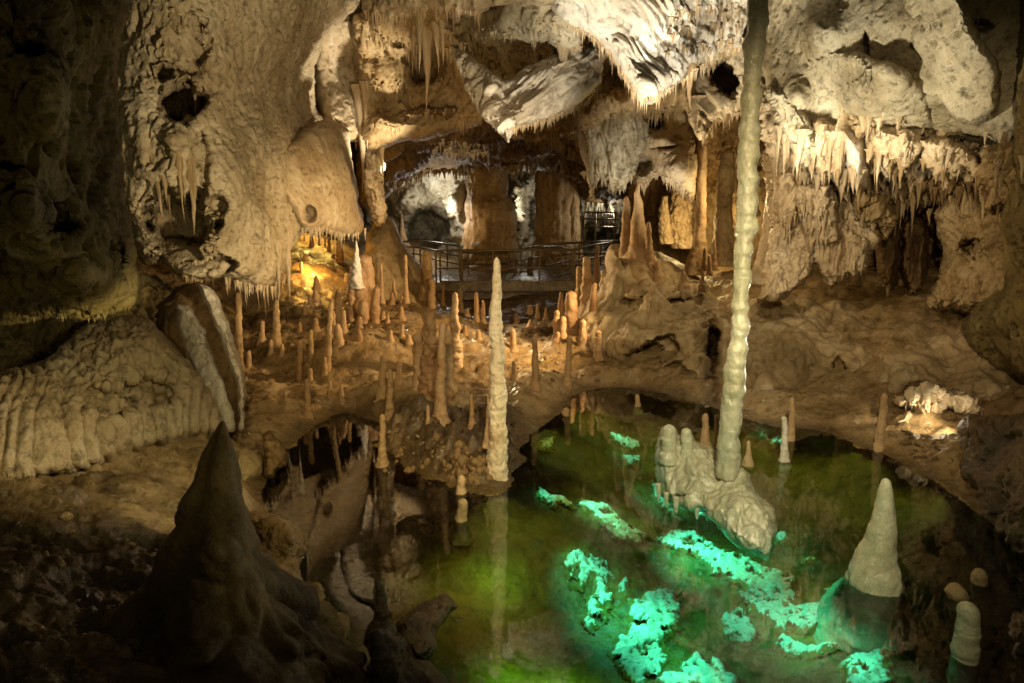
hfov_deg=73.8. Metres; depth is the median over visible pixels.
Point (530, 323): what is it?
stalagmite
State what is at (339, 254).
stalagmite
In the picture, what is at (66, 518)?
rock fragment
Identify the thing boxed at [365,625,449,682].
boulder
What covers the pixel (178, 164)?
stalactite
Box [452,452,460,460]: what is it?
calcite nodule
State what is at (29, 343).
cave wall
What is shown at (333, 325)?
stalagmite
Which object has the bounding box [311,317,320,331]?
stalagmite
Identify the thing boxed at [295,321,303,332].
stalagmite
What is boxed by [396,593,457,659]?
boulder
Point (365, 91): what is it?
stalactite
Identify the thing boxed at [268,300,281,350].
stalagmite
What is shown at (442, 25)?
stalactite
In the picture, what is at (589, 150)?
stalactite
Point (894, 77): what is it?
cave wall
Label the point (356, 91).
stalactite
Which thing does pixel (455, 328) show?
stalagmite
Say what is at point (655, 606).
calcite crust
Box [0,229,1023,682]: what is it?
cave floor
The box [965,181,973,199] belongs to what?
stalactite
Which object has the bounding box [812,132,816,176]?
stalactite
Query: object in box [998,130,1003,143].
stalactite
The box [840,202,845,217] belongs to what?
stalactite
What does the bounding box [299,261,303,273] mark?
stalagmite
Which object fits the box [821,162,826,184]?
stalactite
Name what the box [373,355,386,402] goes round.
stalagmite
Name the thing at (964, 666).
stalagmite
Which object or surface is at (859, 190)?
stalactite
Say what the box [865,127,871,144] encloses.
stalactite
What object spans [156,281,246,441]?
flowstone slab
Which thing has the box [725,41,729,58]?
stalactite
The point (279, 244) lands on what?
stalactite
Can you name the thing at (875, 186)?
stalactite
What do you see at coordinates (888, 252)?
cave wall
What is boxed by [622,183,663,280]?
stalagmite
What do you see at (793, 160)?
stalactite
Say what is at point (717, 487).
cave column
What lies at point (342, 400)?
stalagmite
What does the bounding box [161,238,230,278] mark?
cave wall
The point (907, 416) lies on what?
boulder
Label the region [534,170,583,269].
rock column
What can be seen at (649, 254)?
stalagmite
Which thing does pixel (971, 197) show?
stalactite
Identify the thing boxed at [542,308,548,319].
stalagmite
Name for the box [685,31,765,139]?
cave ceiling
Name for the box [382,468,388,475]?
calcite nodule
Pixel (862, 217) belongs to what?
stalactite
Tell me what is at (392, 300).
stalagmite
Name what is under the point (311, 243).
stalagmite
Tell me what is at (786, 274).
cave wall
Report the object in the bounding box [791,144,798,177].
stalactite
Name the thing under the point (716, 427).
stalagmite
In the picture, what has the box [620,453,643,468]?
calcite crust
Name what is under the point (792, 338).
cave wall
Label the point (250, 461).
boulder
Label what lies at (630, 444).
calcite crust
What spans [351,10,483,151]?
cave ceiling
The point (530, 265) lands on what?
stalagmite
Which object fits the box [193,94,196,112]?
stalactite
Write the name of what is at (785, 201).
cave wall
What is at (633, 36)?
rock drapery
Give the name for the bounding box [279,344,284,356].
stalagmite
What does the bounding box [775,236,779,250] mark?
stalactite
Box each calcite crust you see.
[532,483,575,510]
[534,423,561,454]
[562,549,616,592]
[577,498,649,546]
[581,573,614,634]
[608,432,642,452]
[608,585,685,682]
[609,577,632,600]
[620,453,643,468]
[648,480,687,525]
[653,529,799,606]
[653,651,740,682]
[711,607,759,649]
[732,590,817,634]
[755,429,780,451]
[766,633,840,659]
[774,531,789,546]
[777,434,796,453]
[791,587,829,620]
[800,555,815,566]
[836,648,898,682]
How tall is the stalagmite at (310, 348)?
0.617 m
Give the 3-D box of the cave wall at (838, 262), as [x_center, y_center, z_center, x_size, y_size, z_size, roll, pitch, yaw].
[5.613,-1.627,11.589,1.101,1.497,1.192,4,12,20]
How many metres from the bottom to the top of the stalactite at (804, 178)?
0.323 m
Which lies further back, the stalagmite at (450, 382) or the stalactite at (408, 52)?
the stalactite at (408, 52)
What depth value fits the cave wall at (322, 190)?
13.31 m
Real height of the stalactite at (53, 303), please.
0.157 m
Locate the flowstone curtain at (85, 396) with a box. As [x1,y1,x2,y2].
[0,315,222,478]
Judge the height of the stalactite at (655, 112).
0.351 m
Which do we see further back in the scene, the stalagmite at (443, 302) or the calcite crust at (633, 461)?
the stalagmite at (443, 302)
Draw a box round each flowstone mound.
[364,215,421,303]
[579,243,751,387]
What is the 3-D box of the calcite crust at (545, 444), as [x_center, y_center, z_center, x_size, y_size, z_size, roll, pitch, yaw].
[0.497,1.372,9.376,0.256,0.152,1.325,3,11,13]
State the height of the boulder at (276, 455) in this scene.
0.531 m
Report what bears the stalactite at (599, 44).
hanging from the rock drapery at (633, 36)
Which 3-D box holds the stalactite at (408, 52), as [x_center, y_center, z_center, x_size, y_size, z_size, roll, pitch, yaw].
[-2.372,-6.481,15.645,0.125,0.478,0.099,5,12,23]
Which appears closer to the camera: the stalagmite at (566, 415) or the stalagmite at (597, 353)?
the stalagmite at (566, 415)
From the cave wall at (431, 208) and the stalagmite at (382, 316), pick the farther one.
the cave wall at (431, 208)
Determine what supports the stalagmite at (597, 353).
on the cave floor
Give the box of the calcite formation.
[893,379,982,413]
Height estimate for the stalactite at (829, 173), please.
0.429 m
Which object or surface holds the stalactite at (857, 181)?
hanging from the cave wall at (855, 152)
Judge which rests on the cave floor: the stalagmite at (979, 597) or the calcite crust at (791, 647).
the calcite crust at (791, 647)
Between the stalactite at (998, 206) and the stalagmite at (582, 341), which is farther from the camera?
the stalagmite at (582, 341)
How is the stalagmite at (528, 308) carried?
on the cave floor
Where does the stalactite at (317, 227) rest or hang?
hanging from the cave wall at (322, 190)
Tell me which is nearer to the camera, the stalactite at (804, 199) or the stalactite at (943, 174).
the stalactite at (943, 174)
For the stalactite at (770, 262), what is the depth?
11.52 m
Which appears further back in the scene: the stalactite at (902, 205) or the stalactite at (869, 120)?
the stalactite at (902, 205)
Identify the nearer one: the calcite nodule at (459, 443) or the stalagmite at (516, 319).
the calcite nodule at (459, 443)
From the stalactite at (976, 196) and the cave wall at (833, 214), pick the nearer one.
the stalactite at (976, 196)
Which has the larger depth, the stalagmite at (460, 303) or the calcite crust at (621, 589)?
the stalagmite at (460, 303)
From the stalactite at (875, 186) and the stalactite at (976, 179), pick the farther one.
the stalactite at (875, 186)
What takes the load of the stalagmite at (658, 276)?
on the flowstone mound at (629, 316)
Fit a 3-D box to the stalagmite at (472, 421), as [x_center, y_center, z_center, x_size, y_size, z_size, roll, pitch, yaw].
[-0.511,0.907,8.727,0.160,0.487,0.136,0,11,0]
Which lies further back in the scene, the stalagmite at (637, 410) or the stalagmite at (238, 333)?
the stalagmite at (238, 333)
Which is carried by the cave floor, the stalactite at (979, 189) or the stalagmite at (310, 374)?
the stalagmite at (310, 374)
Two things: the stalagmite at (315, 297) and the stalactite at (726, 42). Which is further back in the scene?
the stalagmite at (315, 297)
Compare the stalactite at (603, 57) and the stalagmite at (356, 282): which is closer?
the stalactite at (603, 57)
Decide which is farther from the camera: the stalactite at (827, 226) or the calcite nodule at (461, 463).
the stalactite at (827, 226)
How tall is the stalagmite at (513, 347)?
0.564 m
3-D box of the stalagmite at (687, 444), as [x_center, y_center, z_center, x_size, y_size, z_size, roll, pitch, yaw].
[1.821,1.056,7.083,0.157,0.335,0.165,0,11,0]
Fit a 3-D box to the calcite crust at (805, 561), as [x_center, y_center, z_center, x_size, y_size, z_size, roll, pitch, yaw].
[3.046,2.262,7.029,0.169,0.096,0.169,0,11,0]
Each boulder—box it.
[236,447,262,481]
[250,510,305,579]
[262,430,288,479]
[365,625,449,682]
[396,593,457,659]
[897,411,911,426]
[957,412,1023,561]
[1002,609,1023,682]
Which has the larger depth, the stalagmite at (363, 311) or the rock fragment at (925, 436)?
the stalagmite at (363, 311)
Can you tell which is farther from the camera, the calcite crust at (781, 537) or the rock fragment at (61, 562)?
the calcite crust at (781, 537)
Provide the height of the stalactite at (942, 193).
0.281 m
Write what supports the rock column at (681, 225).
attached to the cave wall at (656, 190)
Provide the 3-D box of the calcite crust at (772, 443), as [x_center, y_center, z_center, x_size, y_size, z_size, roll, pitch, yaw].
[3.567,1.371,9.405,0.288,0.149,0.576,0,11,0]
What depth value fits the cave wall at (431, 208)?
25.55 m
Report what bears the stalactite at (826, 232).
hanging from the cave wall at (833, 214)
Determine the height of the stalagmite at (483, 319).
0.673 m
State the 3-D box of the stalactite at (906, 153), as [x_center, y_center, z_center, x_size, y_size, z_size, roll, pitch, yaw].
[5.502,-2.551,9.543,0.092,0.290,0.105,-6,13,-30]
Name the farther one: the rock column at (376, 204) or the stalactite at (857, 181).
the rock column at (376, 204)
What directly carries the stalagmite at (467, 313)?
on the cave floor
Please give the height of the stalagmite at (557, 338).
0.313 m
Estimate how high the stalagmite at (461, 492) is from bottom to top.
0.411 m
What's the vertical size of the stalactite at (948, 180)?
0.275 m
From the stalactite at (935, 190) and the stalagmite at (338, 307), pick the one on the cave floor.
the stalagmite at (338, 307)
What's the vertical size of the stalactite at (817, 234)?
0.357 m
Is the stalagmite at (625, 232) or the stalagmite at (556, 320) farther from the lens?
the stalagmite at (625, 232)
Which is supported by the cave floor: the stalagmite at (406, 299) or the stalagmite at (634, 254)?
the stalagmite at (406, 299)
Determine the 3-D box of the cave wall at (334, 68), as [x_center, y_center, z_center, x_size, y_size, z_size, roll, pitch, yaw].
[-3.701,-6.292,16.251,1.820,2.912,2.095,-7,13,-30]
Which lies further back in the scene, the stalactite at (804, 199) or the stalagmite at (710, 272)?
the stalagmite at (710, 272)
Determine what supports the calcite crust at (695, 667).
on the cave floor
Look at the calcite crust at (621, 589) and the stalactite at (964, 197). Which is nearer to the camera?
the calcite crust at (621, 589)
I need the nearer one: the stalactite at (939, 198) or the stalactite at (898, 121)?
the stalactite at (898, 121)
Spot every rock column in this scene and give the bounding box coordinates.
[363,149,387,226]
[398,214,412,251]
[458,165,518,270]
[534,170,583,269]
[570,181,579,268]
[658,196,673,243]
[668,187,693,248]
[685,137,707,275]
[711,152,734,266]
[751,190,770,284]
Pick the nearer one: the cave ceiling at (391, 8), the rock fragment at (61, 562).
the rock fragment at (61, 562)
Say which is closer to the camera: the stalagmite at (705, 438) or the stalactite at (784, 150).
the stalagmite at (705, 438)
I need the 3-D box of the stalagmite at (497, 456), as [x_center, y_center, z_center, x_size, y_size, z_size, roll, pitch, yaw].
[-0.165,0.457,7.474,0.275,2.750,0.287,0,11,0]
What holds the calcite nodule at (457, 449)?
on the cave floor
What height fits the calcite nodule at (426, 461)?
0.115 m
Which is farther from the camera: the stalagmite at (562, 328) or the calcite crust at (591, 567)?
the stalagmite at (562, 328)
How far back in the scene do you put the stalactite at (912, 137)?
9.46 m
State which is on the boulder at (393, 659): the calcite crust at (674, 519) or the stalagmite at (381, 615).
the stalagmite at (381, 615)
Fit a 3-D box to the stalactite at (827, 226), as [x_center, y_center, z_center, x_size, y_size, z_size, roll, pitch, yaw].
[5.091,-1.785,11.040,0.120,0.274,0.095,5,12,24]
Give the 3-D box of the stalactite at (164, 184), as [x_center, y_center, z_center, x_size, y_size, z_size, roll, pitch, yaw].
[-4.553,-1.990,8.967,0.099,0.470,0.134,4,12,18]
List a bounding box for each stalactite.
[50,300,55,316]
[154,181,162,224]
[161,172,167,201]
[167,190,171,231]
[172,151,184,224]
[182,162,187,197]
[187,155,196,229]
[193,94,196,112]
[262,287,265,318]
[275,239,282,293]
[282,220,295,301]
[315,225,318,241]
[350,84,365,190]
[359,81,370,149]
[378,147,384,176]
[406,47,409,66]
[407,23,415,55]
[410,47,412,73]
[414,13,424,70]
[422,26,433,108]
[431,21,439,74]
[437,17,445,66]
[451,6,454,31]
[476,12,480,27]
[519,164,523,179]
[555,42,568,94]
[586,138,592,194]
[595,54,608,70]
[597,40,600,59]
[654,109,657,124]
[685,62,697,108]
[685,95,705,133]
[719,28,723,41]
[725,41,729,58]
[736,23,739,39]
[768,259,777,269]
[771,157,781,208]
[775,125,782,157]
[775,142,780,180]
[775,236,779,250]
[779,213,783,225]
[781,138,786,183]
[781,154,790,171]
[786,140,790,157]
[787,215,792,232]
[790,155,794,177]
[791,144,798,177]
[794,170,802,183]
[795,129,808,171]
[801,172,809,184]
[802,193,806,225]
[808,160,815,179]
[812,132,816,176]
[813,174,820,198]
[816,230,820,248]
[818,124,827,140]
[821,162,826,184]
[824,210,827,227]
[824,230,829,247]
[825,223,830,238]
[827,138,832,169]
[827,157,832,181]
[829,140,835,155]
[836,148,839,171]
[839,183,846,202]
[840,137,844,172]
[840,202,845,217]
[841,210,848,222]
[842,169,847,194]
[846,167,855,194]
[847,179,850,193]
[847,224,855,228]
[848,241,855,252]
[850,126,861,133]
[855,175,862,193]
[856,186,864,211]
[857,184,862,204]
[860,215,864,232]
[860,255,865,269]
[865,116,872,139]
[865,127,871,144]
[867,183,872,195]
[870,224,876,229]
[873,159,876,185]
[873,176,879,204]
[875,145,881,189]
[882,198,890,224]
[888,159,894,180]
[891,167,897,191]
[895,117,903,133]
[895,159,905,188]
[895,180,902,200]
[895,198,900,215]
[899,191,908,227]
[903,200,907,217]
[904,148,909,166]
[908,134,915,159]
[909,190,916,232]
[914,183,922,209]
[918,185,922,200]
[932,187,938,206]
[938,190,940,206]
[939,149,946,168]
[939,190,945,208]
[941,168,947,189]
[944,147,956,171]
[945,175,954,192]
[956,186,965,207]
[961,185,966,220]
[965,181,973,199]
[969,187,973,211]
[974,172,977,189]
[974,190,978,210]
[978,185,982,201]
[979,195,985,223]
[982,190,988,204]
[983,132,988,145]
[992,159,1004,183]
[993,175,999,195]
[996,203,1000,229]
[997,133,1007,143]
[997,176,1003,194]
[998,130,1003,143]
[1007,184,1012,199]
[1015,183,1021,206]
[1018,155,1023,182]
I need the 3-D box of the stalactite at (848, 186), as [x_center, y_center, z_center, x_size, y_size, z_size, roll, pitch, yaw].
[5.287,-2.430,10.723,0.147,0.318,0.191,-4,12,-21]
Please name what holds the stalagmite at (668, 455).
on the cave column at (717, 487)
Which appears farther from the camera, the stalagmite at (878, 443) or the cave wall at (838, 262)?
the cave wall at (838, 262)
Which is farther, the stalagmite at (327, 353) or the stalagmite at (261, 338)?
the stalagmite at (261, 338)
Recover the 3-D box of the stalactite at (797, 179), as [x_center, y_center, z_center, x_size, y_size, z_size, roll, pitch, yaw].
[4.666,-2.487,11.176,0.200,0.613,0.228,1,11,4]
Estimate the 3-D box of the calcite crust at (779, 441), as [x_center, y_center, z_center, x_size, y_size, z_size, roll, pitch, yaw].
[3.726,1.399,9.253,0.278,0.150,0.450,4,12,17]
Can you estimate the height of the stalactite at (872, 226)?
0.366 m
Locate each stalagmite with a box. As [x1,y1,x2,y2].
[91,421,366,682]
[234,291,244,370]
[245,350,251,368]
[256,320,266,345]
[267,339,274,356]
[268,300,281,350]
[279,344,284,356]
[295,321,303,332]
[295,339,302,381]
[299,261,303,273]
[302,301,307,314]
[304,378,313,419]
[307,329,313,360]
[307,368,313,381]
[308,299,314,306]
[309,234,313,246]
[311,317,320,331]
[312,275,319,290]
[312,289,321,303]
[320,302,333,372]
[320,357,327,379]
[327,237,331,252]
[327,380,333,402]
[332,311,335,340]
[332,323,344,347]
[334,288,341,323]
[336,241,343,262]
[339,385,345,404]
[341,310,348,333]
[342,285,348,296]
[344,273,348,282]
[346,265,354,322]
[349,240,364,288]
[352,254,374,319]
[354,329,362,342]
[355,316,362,328]
[357,299,368,324]
[363,580,395,647]
[369,286,380,323]
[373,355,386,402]
[374,414,389,474]
[379,264,385,304]
[380,311,385,319]
[384,369,394,421]
[385,312,389,323]
[387,330,394,343]
[388,292,395,304]
[391,279,396,298]
[393,362,403,388]
[395,306,405,320]
[399,324,404,338]
[402,254,409,303]
[405,334,412,345]
[412,333,422,390]
[417,310,454,402]
[418,250,432,306]
[425,278,435,308]
[425,405,429,424]
[432,322,450,426]
[441,284,445,306]
[445,328,458,392]
[449,292,463,368]
[450,498,471,545]
[453,475,466,506]
[457,288,464,313]
[462,325,468,335]
[465,308,470,317]
[467,394,476,429]
[473,292,479,322]
[475,329,482,340]
[481,300,486,323]
[482,392,489,448]
[486,257,508,480]
[509,328,518,352]
[509,360,518,380]
[513,313,519,323]
[514,258,517,273]
[525,304,530,314]
[526,319,535,326]
[527,257,532,272]
[530,337,542,391]
[535,303,539,318]
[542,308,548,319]
[552,310,559,338]
[553,331,561,342]
[557,292,564,318]
[559,316,566,338]
[562,407,570,426]
[563,335,572,388]
[565,291,579,336]
[575,266,581,307]
[577,256,591,317]
[577,319,588,350]
[589,282,597,311]
[591,244,600,286]
[593,330,603,361]
[598,269,606,291]
[617,196,630,258]
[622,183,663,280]
[632,394,642,415]
[645,221,653,275]
[652,261,663,282]
[659,424,678,465]
[678,271,690,290]
[680,428,693,457]
[698,270,706,292]
[700,247,708,270]
[700,413,712,446]
[707,255,712,275]
[712,238,718,270]
[713,414,718,450]
[742,440,754,467]
[777,416,792,472]
[788,397,796,449]
[813,478,925,653]
[873,393,887,454]
[939,582,969,631]
[946,601,981,682]
[969,568,993,615]
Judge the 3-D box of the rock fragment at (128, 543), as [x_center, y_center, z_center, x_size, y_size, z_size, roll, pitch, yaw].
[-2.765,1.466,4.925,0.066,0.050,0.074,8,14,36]
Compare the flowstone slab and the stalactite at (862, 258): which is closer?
the flowstone slab
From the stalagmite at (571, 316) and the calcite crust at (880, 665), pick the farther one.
the stalagmite at (571, 316)
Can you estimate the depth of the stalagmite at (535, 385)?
10.63 m
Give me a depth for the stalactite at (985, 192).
9.22 m
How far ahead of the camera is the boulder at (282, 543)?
5.50 m
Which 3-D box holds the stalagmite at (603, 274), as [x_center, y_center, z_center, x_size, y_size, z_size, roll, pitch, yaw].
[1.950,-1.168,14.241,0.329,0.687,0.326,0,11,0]
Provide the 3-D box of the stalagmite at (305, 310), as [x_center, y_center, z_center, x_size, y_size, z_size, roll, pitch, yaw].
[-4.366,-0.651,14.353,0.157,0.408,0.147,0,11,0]
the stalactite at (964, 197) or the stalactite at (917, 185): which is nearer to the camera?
the stalactite at (964, 197)
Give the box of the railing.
[580,211,618,248]
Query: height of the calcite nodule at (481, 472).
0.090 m
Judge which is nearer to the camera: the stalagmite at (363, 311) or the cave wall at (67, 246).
the cave wall at (67, 246)
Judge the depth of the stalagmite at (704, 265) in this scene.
13.50 m
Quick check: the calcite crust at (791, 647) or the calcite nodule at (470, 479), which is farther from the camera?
the calcite nodule at (470, 479)
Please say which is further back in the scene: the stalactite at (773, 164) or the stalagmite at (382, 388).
the stalactite at (773, 164)
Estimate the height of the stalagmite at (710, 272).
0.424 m
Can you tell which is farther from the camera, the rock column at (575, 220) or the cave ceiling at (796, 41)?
the rock column at (575, 220)
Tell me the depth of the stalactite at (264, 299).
11.07 m
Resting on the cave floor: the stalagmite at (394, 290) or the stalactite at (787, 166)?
the stalagmite at (394, 290)
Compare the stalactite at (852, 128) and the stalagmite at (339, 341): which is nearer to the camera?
the stalactite at (852, 128)
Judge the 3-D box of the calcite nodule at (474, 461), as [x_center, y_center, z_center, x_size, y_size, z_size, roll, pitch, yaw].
[-0.411,1.334,7.559,0.131,0.110,0.132,4,12,18]
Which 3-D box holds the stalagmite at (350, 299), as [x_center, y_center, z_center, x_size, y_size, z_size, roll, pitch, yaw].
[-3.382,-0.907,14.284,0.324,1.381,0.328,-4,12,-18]
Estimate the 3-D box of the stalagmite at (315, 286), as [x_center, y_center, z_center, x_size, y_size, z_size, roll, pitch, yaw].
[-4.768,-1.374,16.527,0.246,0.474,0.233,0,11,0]
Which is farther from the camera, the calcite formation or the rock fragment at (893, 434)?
the calcite formation
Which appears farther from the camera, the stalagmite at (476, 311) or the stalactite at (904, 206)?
the stalagmite at (476, 311)
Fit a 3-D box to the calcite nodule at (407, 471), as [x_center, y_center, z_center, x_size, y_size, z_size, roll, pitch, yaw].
[-1.207,1.517,7.969,0.124,0.121,0.130,0,11,-2]
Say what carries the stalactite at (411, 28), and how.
hanging from the cave ceiling at (387, 68)
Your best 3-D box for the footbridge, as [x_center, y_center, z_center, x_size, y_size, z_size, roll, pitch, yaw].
[-0.087,-2.386,21.948,7.500,1.660,5.000,0,11,0]
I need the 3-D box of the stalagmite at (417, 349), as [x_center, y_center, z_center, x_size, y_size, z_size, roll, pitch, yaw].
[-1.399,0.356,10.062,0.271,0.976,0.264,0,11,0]
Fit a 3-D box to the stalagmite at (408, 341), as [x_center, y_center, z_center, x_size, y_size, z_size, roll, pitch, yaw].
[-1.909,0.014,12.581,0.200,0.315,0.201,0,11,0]
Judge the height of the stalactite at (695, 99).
0.658 m
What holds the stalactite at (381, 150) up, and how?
hanging from the cave wall at (353, 147)
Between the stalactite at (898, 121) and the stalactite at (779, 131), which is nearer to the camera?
the stalactite at (898, 121)
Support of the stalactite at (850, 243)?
hanging from the cave wall at (838, 262)
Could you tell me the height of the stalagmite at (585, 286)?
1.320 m
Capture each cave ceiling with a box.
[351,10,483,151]
[356,105,765,207]
[362,0,553,25]
[444,3,556,79]
[511,35,685,141]
[542,11,581,50]
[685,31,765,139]
[762,0,1019,144]
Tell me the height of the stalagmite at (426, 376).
1.451 m
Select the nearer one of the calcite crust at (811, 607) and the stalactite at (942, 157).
the calcite crust at (811, 607)
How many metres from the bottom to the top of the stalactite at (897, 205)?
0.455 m
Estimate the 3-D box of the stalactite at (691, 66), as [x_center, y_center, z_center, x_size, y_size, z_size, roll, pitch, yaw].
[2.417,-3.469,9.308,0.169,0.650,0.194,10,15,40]
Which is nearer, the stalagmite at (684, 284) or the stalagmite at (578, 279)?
the stalagmite at (684, 284)
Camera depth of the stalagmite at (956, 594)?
5.36 m
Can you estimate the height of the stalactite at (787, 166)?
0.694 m
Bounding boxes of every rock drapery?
[451,45,603,142]
[549,0,746,104]
[578,110,652,196]
[632,110,697,201]
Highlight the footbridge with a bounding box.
[403,240,618,299]
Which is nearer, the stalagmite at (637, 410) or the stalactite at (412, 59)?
the stalagmite at (637, 410)
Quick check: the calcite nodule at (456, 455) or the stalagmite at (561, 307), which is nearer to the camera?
the calcite nodule at (456, 455)
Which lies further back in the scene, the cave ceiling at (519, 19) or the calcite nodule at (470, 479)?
the cave ceiling at (519, 19)
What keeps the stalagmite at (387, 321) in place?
on the cave floor
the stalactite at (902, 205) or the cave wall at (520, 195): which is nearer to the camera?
the stalactite at (902, 205)
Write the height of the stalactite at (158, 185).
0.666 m
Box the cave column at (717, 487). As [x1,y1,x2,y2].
[654,0,777,560]
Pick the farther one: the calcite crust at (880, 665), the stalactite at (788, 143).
the stalactite at (788, 143)
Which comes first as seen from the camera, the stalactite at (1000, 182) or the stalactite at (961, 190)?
the stalactite at (1000, 182)
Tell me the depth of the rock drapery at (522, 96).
10.24 m
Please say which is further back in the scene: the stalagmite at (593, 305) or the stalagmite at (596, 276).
the stalagmite at (596, 276)
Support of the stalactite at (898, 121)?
hanging from the cave wall at (894, 77)
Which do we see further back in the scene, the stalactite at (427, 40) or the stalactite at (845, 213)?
the stalactite at (427, 40)
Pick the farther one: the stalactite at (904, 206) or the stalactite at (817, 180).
the stalactite at (904, 206)
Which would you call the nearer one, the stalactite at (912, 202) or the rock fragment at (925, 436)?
the rock fragment at (925, 436)
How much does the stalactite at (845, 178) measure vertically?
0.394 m
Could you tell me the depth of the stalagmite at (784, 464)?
8.21 m
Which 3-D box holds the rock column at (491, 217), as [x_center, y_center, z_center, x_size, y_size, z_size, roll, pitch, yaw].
[-0.831,-4.079,23.663,2.225,5.355,2.181,0,11,0]
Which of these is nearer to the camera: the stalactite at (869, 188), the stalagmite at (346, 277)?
the stalactite at (869, 188)
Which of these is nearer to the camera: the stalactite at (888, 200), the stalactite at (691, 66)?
the stalactite at (691, 66)
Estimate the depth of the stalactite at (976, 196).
9.43 m
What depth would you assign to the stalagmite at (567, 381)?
11.32 m
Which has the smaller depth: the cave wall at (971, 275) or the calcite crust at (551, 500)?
the calcite crust at (551, 500)
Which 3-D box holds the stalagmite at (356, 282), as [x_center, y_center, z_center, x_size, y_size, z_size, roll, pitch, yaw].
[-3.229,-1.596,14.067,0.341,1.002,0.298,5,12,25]
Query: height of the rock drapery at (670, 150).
2.123 m
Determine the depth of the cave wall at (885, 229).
11.19 m
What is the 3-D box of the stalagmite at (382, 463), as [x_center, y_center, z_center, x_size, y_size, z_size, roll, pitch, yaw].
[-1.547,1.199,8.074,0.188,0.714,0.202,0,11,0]
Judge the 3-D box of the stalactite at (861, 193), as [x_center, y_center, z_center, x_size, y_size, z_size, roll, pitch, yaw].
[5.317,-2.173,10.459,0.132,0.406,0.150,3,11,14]
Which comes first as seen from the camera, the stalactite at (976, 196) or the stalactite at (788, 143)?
the stalactite at (976, 196)
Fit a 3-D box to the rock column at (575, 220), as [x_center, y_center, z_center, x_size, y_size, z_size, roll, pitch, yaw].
[2.228,-4.933,24.513,0.571,5.364,0.480,0,11,0]
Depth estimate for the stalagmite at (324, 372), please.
11.19 m
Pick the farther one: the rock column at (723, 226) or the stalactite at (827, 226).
the rock column at (723, 226)
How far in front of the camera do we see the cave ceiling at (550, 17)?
9.98 m
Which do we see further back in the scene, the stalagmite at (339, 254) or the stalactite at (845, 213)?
the stalagmite at (339, 254)
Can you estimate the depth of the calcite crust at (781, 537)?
7.54 m
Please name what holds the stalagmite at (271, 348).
on the cave floor
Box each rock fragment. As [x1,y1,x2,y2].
[42,550,48,556]
[52,559,65,565]
[58,512,72,519]
[62,516,71,520]
[123,542,134,544]
[888,431,897,437]
[903,430,912,435]
[916,455,927,460]
[921,434,931,438]
[942,438,951,442]
[945,458,953,463]
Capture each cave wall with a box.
[0,0,142,325]
[0,267,173,371]
[116,0,361,289]
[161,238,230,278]
[286,118,363,236]
[314,9,361,141]
[315,6,954,211]
[362,168,467,257]
[507,169,589,263]
[579,194,622,256]
[618,166,766,261]
[746,292,1019,400]
[757,191,815,303]
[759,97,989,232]
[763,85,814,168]
[769,171,797,230]
[796,183,840,259]
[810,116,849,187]
[812,210,878,288]
[828,51,933,129]
[845,131,867,189]
[855,191,897,240]
[868,193,952,271]
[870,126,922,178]
[875,222,901,290]
[900,217,929,293]
[904,0,1001,125]
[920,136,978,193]
[925,195,1004,313]
[961,0,1023,385]
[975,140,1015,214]
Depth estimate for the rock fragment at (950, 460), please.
7.83 m
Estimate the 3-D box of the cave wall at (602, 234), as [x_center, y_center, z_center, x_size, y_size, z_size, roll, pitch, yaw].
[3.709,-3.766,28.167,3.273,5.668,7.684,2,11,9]
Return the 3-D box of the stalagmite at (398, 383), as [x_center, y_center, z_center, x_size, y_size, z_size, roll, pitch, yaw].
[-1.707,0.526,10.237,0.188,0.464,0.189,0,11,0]
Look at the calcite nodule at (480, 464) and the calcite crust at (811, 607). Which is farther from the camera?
the calcite nodule at (480, 464)
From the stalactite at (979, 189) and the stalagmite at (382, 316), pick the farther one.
the stalagmite at (382, 316)
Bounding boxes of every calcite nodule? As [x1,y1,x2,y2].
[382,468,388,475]
[394,452,400,459]
[403,466,412,476]
[423,457,429,464]
[432,433,440,441]
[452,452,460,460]
[453,447,461,453]
[454,440,464,448]
[455,468,461,478]
[458,458,465,466]
[467,476,473,483]
[469,457,479,467]
[473,479,481,484]
[475,469,483,475]
[477,461,483,467]
[480,457,486,466]
[486,473,492,480]
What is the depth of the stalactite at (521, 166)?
22.48 m
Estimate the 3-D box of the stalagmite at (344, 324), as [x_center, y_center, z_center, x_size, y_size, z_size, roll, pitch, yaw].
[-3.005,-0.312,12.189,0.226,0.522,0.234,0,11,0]
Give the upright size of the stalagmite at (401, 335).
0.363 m
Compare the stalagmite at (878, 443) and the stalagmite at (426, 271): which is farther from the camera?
the stalagmite at (426, 271)
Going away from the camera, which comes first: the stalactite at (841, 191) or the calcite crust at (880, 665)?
the calcite crust at (880, 665)

